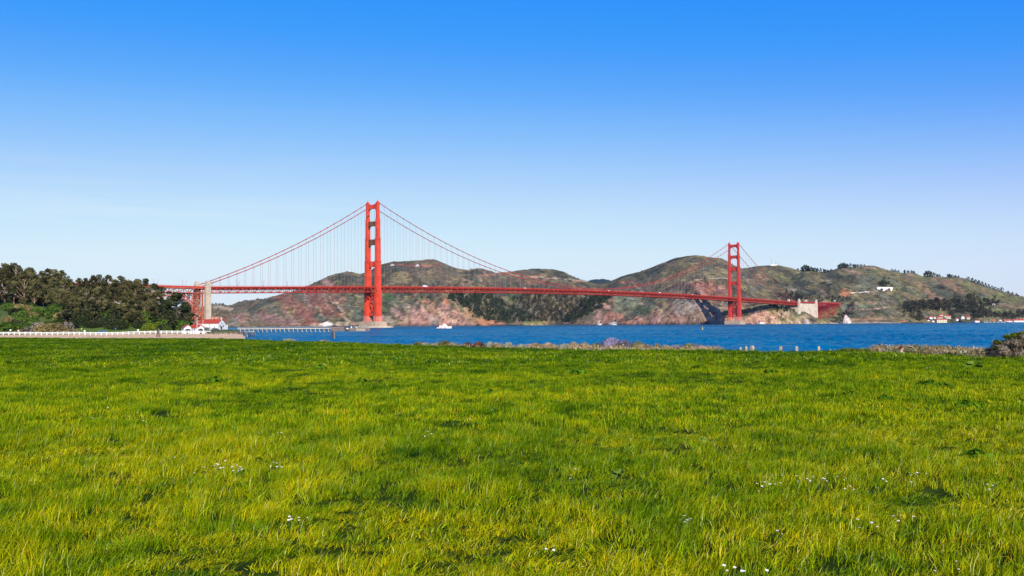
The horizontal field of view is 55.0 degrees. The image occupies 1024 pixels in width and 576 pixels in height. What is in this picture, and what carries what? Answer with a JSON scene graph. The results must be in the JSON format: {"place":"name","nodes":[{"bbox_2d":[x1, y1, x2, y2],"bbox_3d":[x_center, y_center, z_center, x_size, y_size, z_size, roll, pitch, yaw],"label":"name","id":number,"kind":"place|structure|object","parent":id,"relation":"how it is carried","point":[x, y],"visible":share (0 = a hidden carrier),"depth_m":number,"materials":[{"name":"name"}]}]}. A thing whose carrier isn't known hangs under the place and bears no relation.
{"place":"outdoors","nodes":[
{"label":"outdoors","id":0,"kind":"place"},
{"bbox_2d":[0,296,1023,575],"bbox_3d":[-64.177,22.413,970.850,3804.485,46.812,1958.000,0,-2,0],"label":"ground","id":1,"kind":"structure","parent":0,"point":[830,566],"depth_m":9.03,"materials":[{"name":"plant"}]},
{"bbox_2d":[0,273,7,300],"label":"eucalyptus tree","id":2,"kind":"object","parent":1,"relation":"on","point":[2,275],"visible":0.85,"depth_m":866.10,"materials":[{"name":"green plant"}]},
{"bbox_2d":[0,267,14,302],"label":"eucalyptus tree","id":3,"kind":"object","parent":1,"relation":"on","point":[7,274],"visible":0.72,"depth_m":872.97,"materials":[{"name":"green plant"}]},
{"bbox_2d":[2,303,12,310],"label":"bush","id":4,"kind":"object","parent":1,"relation":"on","point":[6,306],"visible":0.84,"depth_m":793.06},
{"bbox_2d":[0,316,14,321],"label":"bush","id":5,"kind":"object","parent":1,"relation":"on","point":[8,318],"visible":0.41,"depth_m":704.29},
{"bbox_2d":[0,263,16,292],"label":"eucalyptus tree","id":6,"kind":"object","parent":1,"relation":"on","point":[5,265],"visible":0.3,"depth_m":933.14,"materials":[{"name":"green plant"}]},
{"bbox_2d":[1,293,15,302],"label":"tree","id":7,"kind":"object","parent":1,"relation":"on","point":[9,298],"visible":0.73,"depth_m":859.58,"materials":[{"name":"green plant"}]},
{"bbox_2d":[0,322,25,331],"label":"bush","id":8,"kind":"object","parent":1,"relation":"on","point":[7,327],"visible":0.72,"depth_m":555.79,"materials":[{"name":"plant"}]},
{"bbox_2d":[4,276,23,303],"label":"eucalyptus tree","id":9,"kind":"object","parent":1,"relation":"on","point":[15,289],"visible":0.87,"depth_m":851.66,"materials":[{"name":"green plant"}]},
{"bbox_2d":[8,308,23,315],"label":"bush","id":10,"kind":"object","parent":1,"relation":"on","point":[11,311],"visible":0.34,"depth_m":756.02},
{"bbox_2d":[1,263,32,288],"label":"eucalyptus tree","id":11,"kind":"object","parent":1,"relation":"on","point":[19,269],"visible":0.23,"depth_m":925.13,"materials":[{"name":"green plant"}]},
{"bbox_2d":[16,310,28,318],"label":"bush","id":12,"kind":"object","parent":1,"relation":"on","point":[22,312],"visible":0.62,"depth_m":736.98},
{"bbox_2d":[15,316,31,325],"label":"bush","id":13,"kind":"object","parent":1,"relation":"on","point":[24,320],"visible":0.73,"depth_m":708.87,"materials":[{"name":"plant"}]},
{"bbox_2d":[10,270,40,303],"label":"eucalyptus tree","id":14,"kind":"object","parent":1,"relation":"on","point":[24,274],"visible":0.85,"depth_m":847.08,"materials":[{"name":"green plant"}]},
{"bbox_2d":[18,267,37,280],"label":"eucalyptus tree","id":15,"kind":"object","parent":1,"relation":"on","point":[29,269],"visible":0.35,"depth_m":937.30,"materials":[{"name":"green plant"}]},
{"bbox_2d":[25,279,47,303],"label":"eucalyptus tree","id":16,"kind":"object","parent":1,"relation":"on","point":[34,283],"visible":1,"depth_m":844.33,"materials":[{"name":"green plant"}]},
{"bbox_2d":[35,282,53,306],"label":"eucalyptus tree","id":17,"kind":"object","parent":1,"relation":"on","point":[44,299],"visible":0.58,"depth_m":856.49,"materials":[{"name":"green plant"}]},
{"bbox_2d":[38,268,56,288],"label":"eucalyptus tree","id":18,"kind":"object","parent":1,"relation":"on","point":[47,270],"visible":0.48,"depth_m":913.88,"materials":[{"name":"green plant"}]},
{"bbox_2d":[33,323,61,333],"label":"bush","id":19,"kind":"object","parent":1,"relation":"on","point":[39,326],"visible":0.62,"depth_m":555.42,"materials":[{"name":"plant"}]},
{"bbox_2d":[42,281,56,298],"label":"eucalyptus tree","id":20,"kind":"object","parent":1,"relation":"on","point":[51,284],"visible":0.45,"depth_m":864.18,"materials":[{"name":"green plant"}]},
{"bbox_2d":[44,305,61,318],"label":"bush","id":21,"kind":"object","parent":1,"relation":"on","point":[50,311],"visible":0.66,"depth_m":748.22,"materials":[{"name":"plant"}]},
{"bbox_2d":[41,269,65,287],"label":"eucalyptus tree","id":22,"kind":"object","parent":1,"relation":"on","point":[54,272],"visible":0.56,"depth_m":909.17,"materials":[{"name":"green plant"}]},
{"bbox_2d":[41,323,66,333],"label":"bush","id":23,"kind":"object","parent":1,"relation":"on","point":[56,325],"visible":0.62,"depth_m":554.92,"materials":[{"name":"plant"}]},
{"bbox_2d":[47,278,72,303],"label":"eucalyptus tree","id":24,"kind":"object","parent":1,"relation":"on","point":[58,285],"visible":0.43,"depth_m":831.19,"materials":[{"name":"green plant"}]},
{"bbox_2d":[53,270,70,289],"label":"eucalyptus tree","id":25,"kind":"object","parent":1,"relation":"on","point":[62,274],"visible":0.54,"depth_m":911.55,"materials":[{"name":"green plant"}]},
{"bbox_2d":[53,291,72,303],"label":"eucalyptus tree","id":26,"kind":"object","parent":1,"relation":"on","point":[64,295],"visible":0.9,"depth_m":778.59,"materials":[{"name":"green plant"}]},
{"bbox_2d":[52,303,75,323],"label":"tree","id":27,"kind":"object","parent":1,"relation":"on","point":[65,313],"visible":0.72,"depth_m":712.84,"materials":[{"name":"green plant"}]},
{"bbox_2d":[61,322,74,331],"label":"bush","id":28,"kind":"object","parent":1,"relation":"on","point":[65,324],"visible":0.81,"depth_m":558.49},
{"bbox_2d":[61,301,79,315],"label":"tree","id":29,"kind":"object","parent":1,"relation":"on","point":[71,305],"visible":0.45,"depth_m":727.93,"materials":[{"name":"green plant"}]},
{"bbox_2d":[66,320,80,328],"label":"bush","id":30,"kind":"object","parent":1,"relation":"on","point":[75,323],"visible":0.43,"depth_m":702.25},
{"bbox_2d":[68,289,81,301],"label":"eucalyptus tree","id":31,"kind":"object","parent":1,"relation":"on","point":[74,292],"visible":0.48,"depth_m":800.27,"materials":[{"name":"green plant"}]},
{"bbox_2d":[72,278,82,288],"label":"eucalyptus tree","id":32,"kind":"object","parent":1,"relation":"on","point":[78,280],"visible":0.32,"depth_m":934.87,"materials":[{"name":"green plant"}]},
{"bbox_2d":[75,316,87,325],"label":"bush","id":33,"kind":"object","parent":1,"relation":"on","point":[81,319],"visible":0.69,"depth_m":716.22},
{"bbox_2d":[69,285,102,311],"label":"eucalyptus tree","id":34,"kind":"object","parent":1,"relation":"on","point":[83,298],"visible":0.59,"depth_m":757.30,"materials":[{"name":"green plant"}]},
{"bbox_2d":[77,303,98,316],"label":"tree","id":35,"kind":"object","parent":1,"relation":"on","point":[88,305],"visible":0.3,"depth_m":737.56,"materials":[{"name":"green plant"}]},
{"bbox_2d":[79,291,102,308],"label":"eucalyptus tree","id":36,"kind":"object","parent":1,"relation":"on","point":[89,296],"visible":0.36,"depth_m":764.04,"materials":[{"name":"green plant"}]},
{"bbox_2d":[82,275,100,292],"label":"eucalyptus tree","id":37,"kind":"object","parent":1,"relation":"on","point":[92,279],"visible":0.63,"depth_m":911.89,"materials":[{"name":"green plant"}]},
{"bbox_2d":[86,304,100,320],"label":"tree","id":38,"kind":"object","parent":1,"relation":"on","point":[95,307],"visible":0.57,"depth_m":722.55,"materials":[{"name":"green plant"}]},
{"bbox_2d":[89,311,100,323],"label":"tree","id":39,"kind":"object","parent":1,"relation":"on","point":[93,314],"visible":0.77,"depth_m":715.43,"materials":[{"name":"green plant"}]},
{"bbox_2d":[91,286,108,303],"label":"eucalyptus tree","id":40,"kind":"object","parent":1,"relation":"on","point":[98,289],"visible":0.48,"depth_m":849.06,"materials":[{"name":"green plant"}]},
{"bbox_2d":[95,316,110,326],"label":"bush","id":41,"kind":"object","parent":1,"relation":"on","point":[103,318],"visible":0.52,"depth_m":710.81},
{"bbox_2d":[94,291,114,306],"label":"eucalyptus tree","id":42,"kind":"object","parent":1,"relation":"on","point":[103,294],"visible":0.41,"depth_m":786.93,"materials":[{"name":"green plant"}]},
{"bbox_2d":[98,300,111,311],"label":"tree","id":43,"kind":"object","parent":1,"relation":"on","point":[103,302],"visible":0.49,"depth_m":752.32,"materials":[{"name":"green plant"}]},
{"bbox_2d":[0,331,210,334],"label":"rail fence","id":44,"kind":"object","parent":1,"relation":"on","point":[117,333],"visible":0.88,"depth_m":439.55,"materials":[{"name":"white paint"}]},
{"bbox_2d":[99,287,112,306],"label":"eucalyptus tree","id":45,"kind":"object","parent":1,"relation":"on","point":[109,293],"visible":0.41,"depth_m":861.66,"materials":[{"name":"green plant"}]},
{"bbox_2d":[100,275,117,287],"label":"eucalyptus tree","id":46,"kind":"object","parent":1,"relation":"on","point":[105,283],"visible":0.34,"depth_m":928.32,"materials":[{"name":"green plant"}]},
{"bbox_2d":[103,318,119,328],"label":"bush","id":47,"kind":"object","parent":1,"relation":"on","point":[109,323],"visible":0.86,"depth_m":702.67,"materials":[{"name":"plant"}]},
{"bbox_2d":[108,296,120,306],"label":"eucalyptus tree","id":48,"kind":"object","parent":1,"relation":"on","point":[117,300],"visible":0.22,"depth_m":793.24,"materials":[{"name":"green plant"}]},
{"bbox_2d":[108,309,121,319],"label":"tree","id":49,"kind":"object","parent":1,"relation":"on","point":[116,315],"visible":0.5,"depth_m":715.92,"materials":[{"name":"green plant"}]},
{"bbox_2d":[107,282,125,301],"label":"eucalyptus tree","id":50,"kind":"object","parent":1,"relation":"on","point":[113,288],"visible":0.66,"depth_m":867.89,"materials":[{"name":"green plant"}]},
{"bbox_2d":[112,319,128,329],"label":"bush","id":51,"kind":"object","parent":1,"relation":"on","point":[122,325],"visible":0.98,"depth_m":701.54,"materials":[{"name":"plant"}]},
{"bbox_2d":[115,305,128,319],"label":"tree","id":52,"kind":"object","parent":1,"relation":"on","point":[118,307],"visible":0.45,"depth_m":725.67,"materials":[{"name":"green plant"}]},
{"bbox_2d":[113,303,130,314],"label":"tree","id":53,"kind":"object","parent":1,"relation":"on","point":[125,305],"visible":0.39,"depth_m":731.74,"materials":[{"name":"green plant"}]},
{"bbox_2d":[117,276,128,290],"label":"eucalyptus tree","id":54,"kind":"object","parent":1,"relation":"on","point":[122,279],"visible":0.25,"depth_m":952.18,"materials":[{"name":"green plant"}]},
{"bbox_2d":[117,285,133,301],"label":"eucalyptus tree","id":55,"kind":"object","parent":1,"relation":"on","point":[123,288],"visible":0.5,"depth_m":870.64,"materials":[{"name":"green plant"}]},
{"bbox_2d":[122,308,141,325],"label":"tree","id":56,"kind":"object","parent":1,"relation":"on","point":[132,310],"visible":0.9,"depth_m":719.02,"materials":[{"name":"green plant"}]},
{"bbox_2d":[125,283,148,305],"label":"eucalyptus tree","id":57,"kind":"object","parent":1,"relation":"on","point":[135,290],"visible":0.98,"depth_m":830.75,"materials":[{"name":"green plant"}]},
{"bbox_2d":[132,320,147,328],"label":"bush","id":58,"kind":"object","parent":1,"relation":"on","point":[138,324],"visible":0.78,"depth_m":708.95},
{"bbox_2d":[128,292,152,308],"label":"eucalyptus tree","id":59,"kind":"object","parent":1,"relation":"on","point":[146,299],"visible":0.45,"depth_m":836.20,"materials":[{"name":"green plant"}]},
{"bbox_2d":[131,278,160,301],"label":"eucalyptus tree","id":60,"kind":"object","parent":1,"relation":"on","point":[145,283],"visible":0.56,"depth_m":910.00,"materials":[{"name":"green plant"}]},
{"bbox_2d":[141,310,151,322],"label":"bush","id":61,"kind":"object","parent":1,"relation":"on","point":[147,317],"visible":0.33,"depth_m":762.07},
{"bbox_2d":[139,302,156,317],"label":"eucalyptus tree","id":62,"kind":"object","parent":1,"relation":"on","point":[144,306],"visible":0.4,"depth_m":778.34,"materials":[{"name":"green plant"}]},
{"bbox_2d":[142,322,155,330],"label":"bush","id":63,"kind":"object","parent":1,"relation":"on","point":[148,324],"visible":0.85,"depth_m":657.77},
{"bbox_2d":[142,298,164,316],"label":"eucalyptus tree","id":64,"kind":"object","parent":1,"relation":"on","point":[154,301],"visible":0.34,"depth_m":793.12,"materials":[{"name":"green plant"}]},
{"bbox_2d":[147,283,163,303],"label":"eucalyptus tree","id":65,"kind":"object","parent":1,"relation":"on","point":[155,286],"visible":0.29,"depth_m":945.17,"materials":[{"name":"green plant"}]},
{"bbox_2d":[149,297,165,319],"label":"cypress tree","id":66,"kind":"object","parent":1,"relation":"on","point":[161,300],"visible":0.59,"depth_m":758.45,"materials":[{"name":"green plant"}]},
{"bbox_2d":[154,287,170,312],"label":"eucalyptus tree","id":67,"kind":"object","parent":1,"relation":"on","point":[161,290],"visible":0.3,"depth_m":947.32,"materials":[{"name":"green plant"}]},
{"bbox_2d":[158,299,179,320],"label":"cypress tree","id":68,"kind":"object","parent":1,"relation":"on","point":[164,311],"visible":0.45,"depth_m":718.17,"materials":[{"name":"green plant"}]},
{"bbox_2d":[166,310,178,329],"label":"cypress tree","id":69,"kind":"object","parent":1,"relation":"on","point":[169,317],"visible":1,"depth_m":688.54,"materials":[{"name":"green plant"}]},
{"bbox_2d":[163,292,195,320],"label":"cypress tree","id":70,"kind":"object","parent":1,"relation":"on","point":[184,306],"visible":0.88,"depth_m":697.26,"materials":[{"name":"green plant"}]},
{"bbox_2d":[174,320,189,330],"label":"bush","id":71,"kind":"object","parent":1,"relation":"on","point":[180,324],"visible":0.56,"depth_m":690.86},
{"bbox_2d":[181,324,191,333],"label":"beach shed","id":72,"kind":"structure","parent":1,"relation":"on","point":[186,328],"depth_m":451.86,"materials":[{"name":"white paint"}]},
{"bbox_2d":[191,324,204,333],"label":"beach shed","id":73,"kind":"structure","parent":1,"relation":"on","point":[197,327],"depth_m":452.12,"materials":[{"name":"white paint"}]},
{"bbox_2d":[194,317,226,324],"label":"brick fort","id":74,"kind":"structure","parent":1,"relation":"on","point":[224,319],"depth_m":1499.18,"materials":[{"name":"brown brick"}]},
{"bbox_2d":[197,317,227,329],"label":"station building","id":75,"kind":"structure","parent":1,"relation":"on","point":[220,323],"depth_m":925.43,"materials":[{"name":"white paint"}]},
{"bbox_2d":[201,376,224,383],"bbox_3d":[-8.414,2.580,27.691,0.551,0.226,0.592,-2,-2,32],"label":"weed","id":76,"kind":"object","parent":1,"relation":"on","point":[213,379],"visible":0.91,"depth_m":27.67,"materials":[{"name":"green plant"}]},
{"bbox_2d":[206,331,254,336],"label":"old jetty","id":77,"kind":"object","parent":1,"relation":"on","point":[243,332],"visible":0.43,"depth_m":411.79,"materials":[{"name":"grey wood"}]},
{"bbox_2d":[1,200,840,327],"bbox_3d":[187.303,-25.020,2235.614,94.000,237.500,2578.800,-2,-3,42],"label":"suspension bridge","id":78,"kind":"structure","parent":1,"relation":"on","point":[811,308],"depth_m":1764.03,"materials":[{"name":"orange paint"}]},
{"bbox_2d":[471,341,485,346],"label":"shrub","id":79,"kind":"object","parent":1,"relation":"on","point":[480,344],"visible":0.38,"depth_m":75.77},
{"bbox_2d":[0,358,1023,432],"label":"lawn grass","id":80,"kind":"structure","parent":1,"relation":"on","point":[40,404],"depth_m":21.38,"materials":[{"name":"plant"}]},
{"bbox_2d":[0,337,1023,368],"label":"lawn grass","id":81,"kind":"structure","parent":1,"relation":"on","point":[22,352],"depth_m":49.00,"materials":[{"name":"plant"}]},
{"bbox_2d":[407,341,721,350],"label":"shore grass","id":82,"kind":"structure","parent":1,"relation":"on","point":[633,347],"depth_m":68.88,"materials":[{"name":"plant"}]},
{"bbox_2d":[428,343,713,350],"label":"shore sage","id":83,"kind":"object","parent":1,"relation":"on","point":[579,348],"visible":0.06,"depth_m":68.94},
{"bbox_2d":[567,368,589,375],"bbox_3d":[2.041,2.568,30.160,0.636,0.260,0.683,-1,-2,24],"label":"weed","id":84,"kind":"object","parent":1,"relation":"on","point":[577,371],"visible":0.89,"depth_m":30.07,"materials":[{"name":"green plant"}]},
{"bbox_2d":[599,337,620,347],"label":"shrub","id":85,"kind":"object","parent":1,"relation":"on","point":[608,342],"visible":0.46,"depth_m":70.79,"materials":[{"name":"plant"}]},
{"bbox_2d":[610,469,621,478],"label":"weed","id":86,"kind":"object","parent":1,"relation":"on","point":[616,472],"visible":0.88,"depth_m":10.15,"materials":[{"name":"green plant"}]},
{"bbox_2d":[616,339,630,347],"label":"shrub","id":87,"kind":"object","parent":1,"relation":"on","point":[626,343],"visible":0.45,"depth_m":70.44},
{"bbox_2d":[842,390,859,396],"bbox_3d":[7.283,2.260,20.999,0.412,0.171,0.428,0,-2,-9],"label":"weed","id":88,"kind":"object","parent":1,"relation":"on","point":[852,393],"visible":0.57,"depth_m":20.93,"materials":[{"name":"green plant"}]},
{"bbox_2d":[849,347,873,351],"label":"shrub","id":89,"kind":"object","parent":1,"relation":"on","point":[862,349],"visible":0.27,"depth_m":61.22,"materials":[{"name":"green plant"}]},
{"bbox_2d":[875,393,894,400],"bbox_3d":[7.695,2.250,20.200,0.412,0.171,0.428,0,-2,-19],"label":"weed","id":90,"kind":"object","parent":1,"relation":"on","point":[885,397],"visible":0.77,"depth_m":20.09,"materials":[{"name":"green plant"}]},
{"bbox_2d":[918,379,937,385],"bbox_3d":[10.308,2.368,24.393,0.556,0.205,0.564,0,-2,3],"label":"weed","id":91,"kind":"object","parent":1,"relation":"on","point":[929,381],"visible":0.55,"depth_m":24.35,"materials":[{"name":"green plant"}]},
{"bbox_2d":[881,344,982,354],"bbox_3d":[25.102,3.791,57.331,5.748,0.993,13.250,0,-2,0],"label":"dune sage","id":92,"kind":"object","parent":1,"relation":"on","point":[964,352],"visible":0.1,"depth_m":56.48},
{"bbox_2d":[868,343,1016,356],"bbox_3d":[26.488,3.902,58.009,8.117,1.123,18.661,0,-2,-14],"label":"dune brush","id":93,"kind":"object","parent":1,"relation":"on","point":[926,348],"visible":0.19,"depth_m":57.51,"materials":[{"name":"plant"}]},
{"bbox_2d":[932,381,953,387],"bbox_3d":[10.182,2.285,23.181,0.509,0.208,0.546,-1,-2,16],"label":"weed","id":94,"kind":"object","parent":1,"relation":"on","point":[942,383],"visible":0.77,"depth_m":23.09,"materials":[{"name":"green plant"}]},
{"bbox_2d":[954,400,980,409],"bbox_3d":[8.401,2.150,18.155,0.471,0.173,0.478,-1,-2,17],"label":"weed","id":95,"kind":"object","parent":1,"relation":"on","point":[961,403],"visible":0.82,"depth_m":18.03,"materials":[{"name":"green plant"}]},
{"bbox_2d":[961,448,993,457],"bbox_3d":[5.447,1.945,11.547,0.339,0.139,0.364,0,-2,-1],"label":"weed","id":96,"kind":"object","parent":1,"relation":"on","point":[971,452],"visible":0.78,"depth_m":11.49,"materials":[{"name":"green plant"}]},
{"bbox_2d":[980,329,1023,358],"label":"weathered bush","id":97,"kind":"object","parent":1,"relation":"on","point":[1008,344],"visible":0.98,"depth_m":46.60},
{"bbox_2d":[0,0,1023,306],"label":"sky","id":98,"kind":"structure","parent":0,"point":[167,142],"materials":[{"name":"blue"}]},
{"bbox_2d":[170,255,1023,326],"bbox_3d":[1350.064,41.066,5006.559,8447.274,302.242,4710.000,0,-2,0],"label":"hills","id":99,"kind":"structure","parent":0,"point":[424,311],"depth_m":3470.24,"materials":[{"name":"plant"}]},
{"bbox_2d":[511,292,591,321],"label":"eucalyptus wood","id":100,"kind":"object","parent":99,"relation":"on","point":[558,312],"visible":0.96,"depth_m":3551.78,"materials":[{"name":"plant"}]},
{"bbox_2d":[229,266,1022,320],"bbox_3d":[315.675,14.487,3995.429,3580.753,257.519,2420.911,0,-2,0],"label":"hillside scrub","id":101,"kind":"object","parent":99,"relation":"on","point":[648,301],"visible":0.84,"depth_m":3393.09,"materials":[{"name":"green plant"}]},
{"bbox_2d":[420,276,892,323],"bbox_3d":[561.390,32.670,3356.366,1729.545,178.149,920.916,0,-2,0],"label":"cypress wood","id":102,"kind":"object","parent":99,"relation":"on","point":[569,316],"visible":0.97,"depth_m":3265.38,"materials":[{"name":"green plant"}]},
{"bbox_2d":[876,287,892,290],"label":"building","id":103,"kind":"structure","parent":99,"relation":"on","point":[885,288],"depth_m":3525.99,"materials":[{"name":"white paint"}]},
{"bbox_2d":[774,290,1023,321],"bbox_3d":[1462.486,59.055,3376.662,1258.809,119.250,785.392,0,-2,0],"label":"mixed wood","id":104,"kind":"object","parent":99,"relation":"on","point":[962,308],"visible":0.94,"depth_m":3365.82,"materials":[{"name":"plant"}]},
{"bbox_2d":[588,279,610,283],"bbox_3d":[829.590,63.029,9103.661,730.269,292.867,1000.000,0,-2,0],"label":"hill","id":105,"kind":"structure","parent":0,"point":[597,281],"depth_m":8969.92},
{"bbox_2d":[228,322,1023,351],"bbox_3d":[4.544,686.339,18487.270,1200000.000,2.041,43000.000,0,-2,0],"label":"sea","id":106,"kind":"structure","parent":0,"point":[786,337],"depth_m":381.61,"materials":[{"name":"liquid"}]},
{"bbox_2d":[237,327,330,331],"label":"wharf","id":107,"kind":"structure","parent":106,"relation":"in","point":[320,328],"depth_m":702.46,"materials":[{"name":"grey wood"}]},
{"bbox_2d":[331,326,371,331],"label":"pier head","id":108,"kind":"object","parent":106,"relation":"in","point":[345,328],"visible":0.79,"depth_m":700.19},
{"bbox_2d":[842,315,850,323],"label":"sea rock","id":109,"kind":"object","parent":106,"relation":"in","point":[846,319],"visible":0.98,"depth_m":2941.46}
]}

